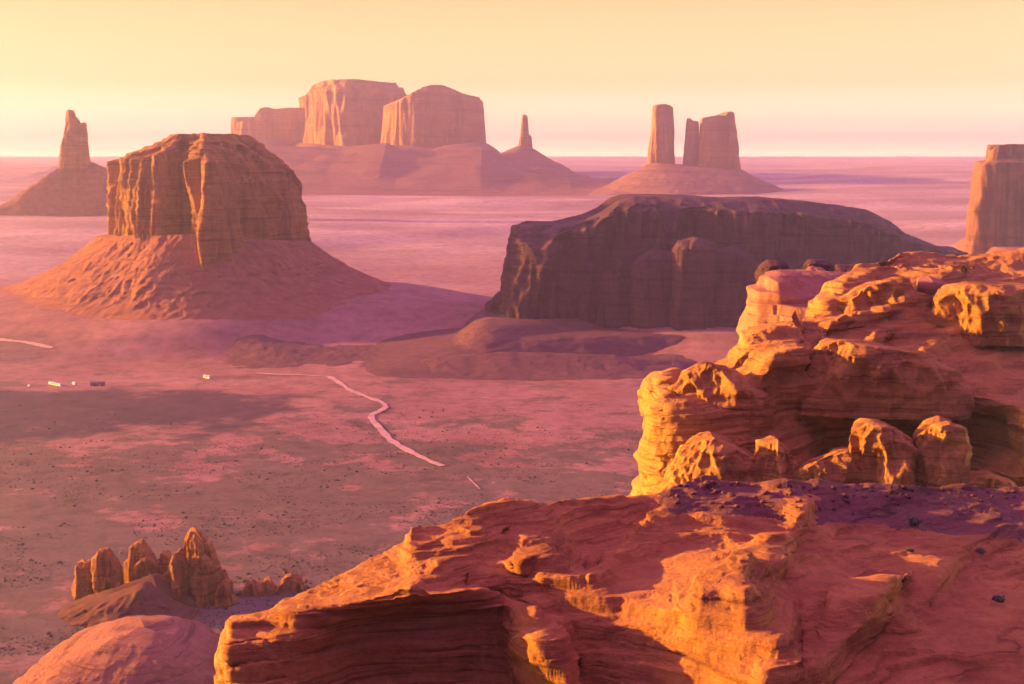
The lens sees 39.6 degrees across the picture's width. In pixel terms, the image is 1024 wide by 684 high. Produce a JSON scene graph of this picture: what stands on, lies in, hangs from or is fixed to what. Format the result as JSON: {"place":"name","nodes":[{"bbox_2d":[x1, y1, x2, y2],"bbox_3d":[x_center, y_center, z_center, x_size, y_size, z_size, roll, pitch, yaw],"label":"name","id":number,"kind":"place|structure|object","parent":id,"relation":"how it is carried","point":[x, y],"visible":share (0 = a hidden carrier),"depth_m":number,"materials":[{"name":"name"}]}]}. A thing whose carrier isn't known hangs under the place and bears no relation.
{"place":"outdoors","nodes":[
{"label":"outdoors","id":0,"kind":"place"},
{"bbox_2d":[0,338,52,347],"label":"dirt road","id":1,"kind":"structure","parent":0,"point":[33,343],"depth_m":2188.03,"materials":[{"name":"beige soil"}]},
{"bbox_2d":[0,166,57,179],"bbox_3d":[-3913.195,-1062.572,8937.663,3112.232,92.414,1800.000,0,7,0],"label":"plateau","id":2,"kind":"structure","parent":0,"point":[25,171],"depth_m":8572.81,"materials":[{"name":"stone"}]},
{"bbox_2d":[90,381,104,385],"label":"house","id":3,"kind":"structure","parent":0,"point":[97,383],"depth_m":1875.49,"materials":[{"name":"white paint"}]},
{"bbox_2d":[57,573,206,626],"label":"hill","id":4,"kind":"structure","parent":0,"point":[149,595],"depth_m":925.49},
{"bbox_2d":[71,559,93,599],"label":"rock pinnacle","id":5,"kind":"object","parent":4,"relation":"on","point":[82,585],"visible":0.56,"depth_m":968.43,"materials":[{"name":"stone"}]},
{"bbox_2d":[90,547,123,593],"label":"rock pinnacle","id":6,"kind":"object","parent":4,"relation":"on","point":[107,572],"visible":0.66,"depth_m":961.86,"materials":[{"name":"stone"}]},
{"bbox_2d":[135,554,159,579],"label":"rock pinnacle","id":7,"kind":"object","parent":4,"relation":"on","point":[146,565],"visible":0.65,"depth_m":974.34,"materials":[{"name":"stone"}]},
{"bbox_2d":[156,550,171,574],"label":"rock pinnacle","id":8,"kind":"object","parent":4,"relation":"on","point":[163,561],"visible":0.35,"depth_m":981.36,"materials":[{"name":"stone"}]},
{"bbox_2d":[163,548,190,599],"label":"rock pinnacle","id":9,"kind":"object","parent":4,"relation":"on","point":[175,575],"visible":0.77,"depth_m":951.03,"materials":[{"name":"stone"}]},
{"bbox_2d":[183,527,221,606],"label":"rock pinnacle","id":10,"kind":"object","parent":4,"relation":"on","point":[204,573],"visible":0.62,"depth_m":953.74,"materials":[{"name":"stone"}]},
{"bbox_2d":[203,540,234,593],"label":"rock pinnacle","id":11,"kind":"object","parent":4,"relation":"on","point":[209,548],"visible":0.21,"depth_m":969.53,"materials":[{"name":"stone"}]},
{"bbox_2d":[214,580,237,607],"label":"rock pinnacle","id":12,"kind":"object","parent":4,"relation":"on","point":[225,595],"visible":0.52,"depth_m":951.39,"materials":[{"name":"stone"}]},
{"bbox_2d":[240,579,264,596],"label":"rock pinnacle","id":13,"kind":"object","parent":4,"relation":"on","point":[252,587],"visible":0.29,"depth_m":975.60,"materials":[{"name":"stone"}]},
{"bbox_2d":[277,573,305,592],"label":"rock pinnacle","id":14,"kind":"object","parent":4,"relation":"on","point":[292,582],"visible":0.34,"depth_m":984.88,"materials":[{"name":"stone"}]},
{"bbox_2d":[123,539,155,583],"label":"rock pinnacle","id":15,"kind":"object","parent":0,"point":[139,550],"visible":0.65,"depth_m":980.00,"materials":[{"name":"stone"}]},
{"bbox_2d":[259,373,326,376],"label":"dirt road","id":16,"kind":"structure","parent":0,"point":[290,374],"depth_m":1961.72,"materials":[{"name":"soil"}]},
{"bbox_2d":[223,334,385,368],"bbox_3d":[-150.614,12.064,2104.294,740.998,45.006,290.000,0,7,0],"label":"hill","id":17,"kind":"structure","parent":0,"point":[254,351],"depth_m":2124.03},
{"bbox_2d":[295,79,406,148],"bbox_3d":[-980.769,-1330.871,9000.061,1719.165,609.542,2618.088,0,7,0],"label":"mesa","id":18,"kind":"structure","parent":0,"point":[342,113],"depth_m":8487.89,"materials":[{"name":"brown stone"}]},
{"bbox_2d":[327,376,443,465],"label":"dirt road","id":19,"kind":"structure","parent":0,"point":[380,428],"depth_m":1580.05,"materials":[{"name":"soil"}]},
{"bbox_2d":[0,156,985,683],"bbox_3d":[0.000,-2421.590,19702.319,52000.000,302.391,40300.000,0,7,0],"label":"ground","id":20,"kind":"structure","parent":0,"point":[436,262],"depth_m":1679.43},
{"bbox_2d":[0,109,107,215],"bbox_3d":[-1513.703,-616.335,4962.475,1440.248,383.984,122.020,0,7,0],"label":"rock spire","id":21,"kind":"object","parent":20,"relation":"on","point":[74,183],"visible":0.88,"depth_m":4954.91,"materials":[{"name":"red stone"}]},
{"bbox_2d":[48,381,61,385],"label":"trailer","id":22,"kind":"object","parent":20,"relation":"on","point":[54,383],"visible":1,"depth_m":1875.79,"materials":[{"name":"white paint"}]},
{"bbox_2d":[13,615,219,683],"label":"rock dome","id":23,"kind":"object","parent":20,"relation":"on","point":[144,649],"visible":0.94,"depth_m":805.73,"materials":[{"name":"orange stone"}]},
{"bbox_2d":[0,133,390,321],"bbox_3d":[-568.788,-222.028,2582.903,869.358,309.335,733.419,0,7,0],"label":"butte","id":24,"kind":"object","parent":20,"relation":"on","point":[207,226],"visible":1,"depth_m":2400.26,"materials":[{"name":"red stone"}]},
{"bbox_2d":[261,576,277,594],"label":"rock pinnacle","id":25,"kind":"object","parent":20,"relation":"on","point":[269,585],"visible":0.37,"depth_m":979.81,"materials":[{"name":"stone"}]},
{"bbox_2d":[0,403,641,655],"bbox_3d":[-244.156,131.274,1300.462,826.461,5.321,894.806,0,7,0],"label":"scrub","id":26,"kind":"object","parent":20,"relation":"on","point":[48,634],"visible":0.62,"depth_m":1237.72,"materials":[{"name":"green plant"}]},
{"bbox_2d":[265,143,618,195],"bbox_3d":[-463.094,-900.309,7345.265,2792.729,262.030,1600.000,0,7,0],"label":"plateau","id":27,"kind":"structure","parent":20,"relation":"on","point":[384,169],"depth_m":7205.95,"materials":[{"name":"brown stone"}]},
{"bbox_2d":[231,107,304,146],"bbox_3d":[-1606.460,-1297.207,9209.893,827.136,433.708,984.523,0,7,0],"label":"mesa","id":28,"kind":"structure","parent":27,"relation":"on","point":[273,127],"depth_m":9047.97,"materials":[{"name":"brown stone"}]},
{"bbox_2d":[381,85,499,153],"bbox_3d":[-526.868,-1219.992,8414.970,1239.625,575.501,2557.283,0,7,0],"label":"mesa","id":29,"kind":"structure","parent":27,"relation":"on","point":[433,117],"depth_m":8167.04,"materials":[{"name":"brown stone"}]},
{"bbox_2d":[499,114,574,174],"bbox_3d":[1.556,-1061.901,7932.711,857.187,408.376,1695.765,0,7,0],"label":"rock spire","id":30,"kind":"object","parent":20,"relation":"on","point":[524,155],"visible":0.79,"depth_m":7610.62,"materials":[{"name":"brown stone"}]},
{"bbox_2d":[214,475,1023,683],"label":"rock ledge","id":31,"kind":"object","parent":20,"relation":"on","point":[776,587],"visible":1,"depth_m":106.12,"materials":[{"name":"orange stone"}]},
{"bbox_2d":[727,492,735,496],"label":"loose stone","id":32,"kind":"object","parent":31,"relation":"on","point":[730,494],"visible":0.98,"depth_m":129.95,"materials":[{"name":"brown stone"}]},
{"bbox_2d":[904,547,913,551],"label":"shrub","id":33,"kind":"object","parent":31,"relation":"on","point":[909,549],"visible":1,"depth_m":121.71,"materials":[{"name":"green plant"}]},
{"bbox_2d":[908,516,921,525],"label":"shrub","id":34,"kind":"object","parent":31,"relation":"on","point":[914,521],"visible":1,"depth_m":130.41,"materials":[{"name":"green plant"}]},
{"bbox_2d":[975,548,985,553],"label":"shrub","id":35,"kind":"object","parent":31,"relation":"on","point":[980,550],"visible":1,"depth_m":124.84,"materials":[{"name":"green plant"}]},
{"bbox_2d":[992,595,1004,602],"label":"shrub","id":36,"kind":"object","parent":31,"relation":"on","point":[1000,599],"visible":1,"depth_m":112.13,"materials":[{"name":"green plant"}]},
{"bbox_2d":[362,194,967,377],"bbox_3d":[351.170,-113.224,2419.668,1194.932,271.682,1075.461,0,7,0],"label":"mesa","id":37,"kind":"structure","parent":20,"relation":"on","point":[593,281],"depth_m":2260.44,"materials":[{"name":"stone"}]},
{"bbox_2d":[754,260,789,283],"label":"rock dome","id":38,"kind":"object","parent":20,"relation":"on","point":[764,267],"visible":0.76,"depth_m":556.37,"materials":[{"name":"stone"}]},
{"bbox_2d":[736,266,847,336],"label":"rock ledge","id":39,"kind":"object","parent":20,"relation":"on","point":[774,296],"visible":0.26,"depth_m":484.85,"materials":[{"name":"orange stone"}]},
{"bbox_2d":[801,259,831,270],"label":"rock dome","id":40,"kind":"object","parent":20,"relation":"on","point":[825,265],"visible":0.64,"depth_m":566.01,"materials":[{"name":"stone"}]},
{"bbox_2d":[626,247,1023,496],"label":"rock ledge","id":41,"kind":"object","parent":20,"relation":"on","point":[883,373],"visible":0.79,"depth_m":309.53,"materials":[{"name":"orange stone"}]},
{"bbox_2d":[916,276,944,295],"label":"boulder","id":42,"kind":"object","parent":41,"relation":"on","point":[929,285],"visible":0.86,"depth_m":349.64,"materials":[{"name":"brown stone"}]},
{"bbox_2d":[830,264,855,271],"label":"rock dome","id":43,"kind":"object","parent":20,"relation":"on","point":[842,267],"visible":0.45,"depth_m":561.81,"materials":[{"name":"stone"}]},
{"bbox_2d":[952,144,1023,254],"bbox_3d":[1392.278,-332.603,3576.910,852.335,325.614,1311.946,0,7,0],"label":"butte","id":44,"kind":"object","parent":20,"relation":"on","point":[995,215],"visible":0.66,"depth_m":3374.48,"materials":[{"name":"brown stone"}]},
{"bbox_2d":[0,0,1023,156],"label":"sky","id":45,"kind":"structure","parent":0,"point":[802,78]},
{"bbox_2d":[419,352,698,380],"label":"hill","id":46,"kind":"structure","parent":0,"point":[531,366],"depth_m":1993.11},
{"bbox_2d":[587,163,784,195],"bbox_3d":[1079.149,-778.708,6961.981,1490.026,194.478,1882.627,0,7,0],"label":"hill","id":47,"kind":"structure","parent":0,"point":[661,178],"depth_m":6541.42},
{"bbox_2d":[647,104,674,163],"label":"rock tower","id":48,"kind":"structure","parent":47,"relation":"on","point":[661,145],"depth_m":6884.48,"materials":[{"name":"brown stone"}]},
{"bbox_2d":[683,118,698,166],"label":"rock tower","id":49,"kind":"structure","parent":47,"relation":"on","point":[691,151],"depth_m":6905.63,"materials":[{"name":"brown stone"}]},
{"bbox_2d":[698,112,740,168],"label":"rock tower","id":50,"kind":"structure","parent":47,"relation":"on","point":[718,144],"depth_m":6861.63,"materials":[{"name":"brown stone"}]},
{"bbox_2d":[703,480,712,484],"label":"loose stone","id":51,"kind":"object","parent":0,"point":[706,482],"visible":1,"depth_m":132.93,"materials":[{"name":"brown stone"}]},
{"bbox_2d":[579,156,916,157],"bbox_3d":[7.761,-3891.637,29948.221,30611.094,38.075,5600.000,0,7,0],"label":"plateau","id":52,"kind":"structure","parent":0,"point":[676,157],"depth_m":30277.64,"materials":[{"name":"brown stone"}]}
]}

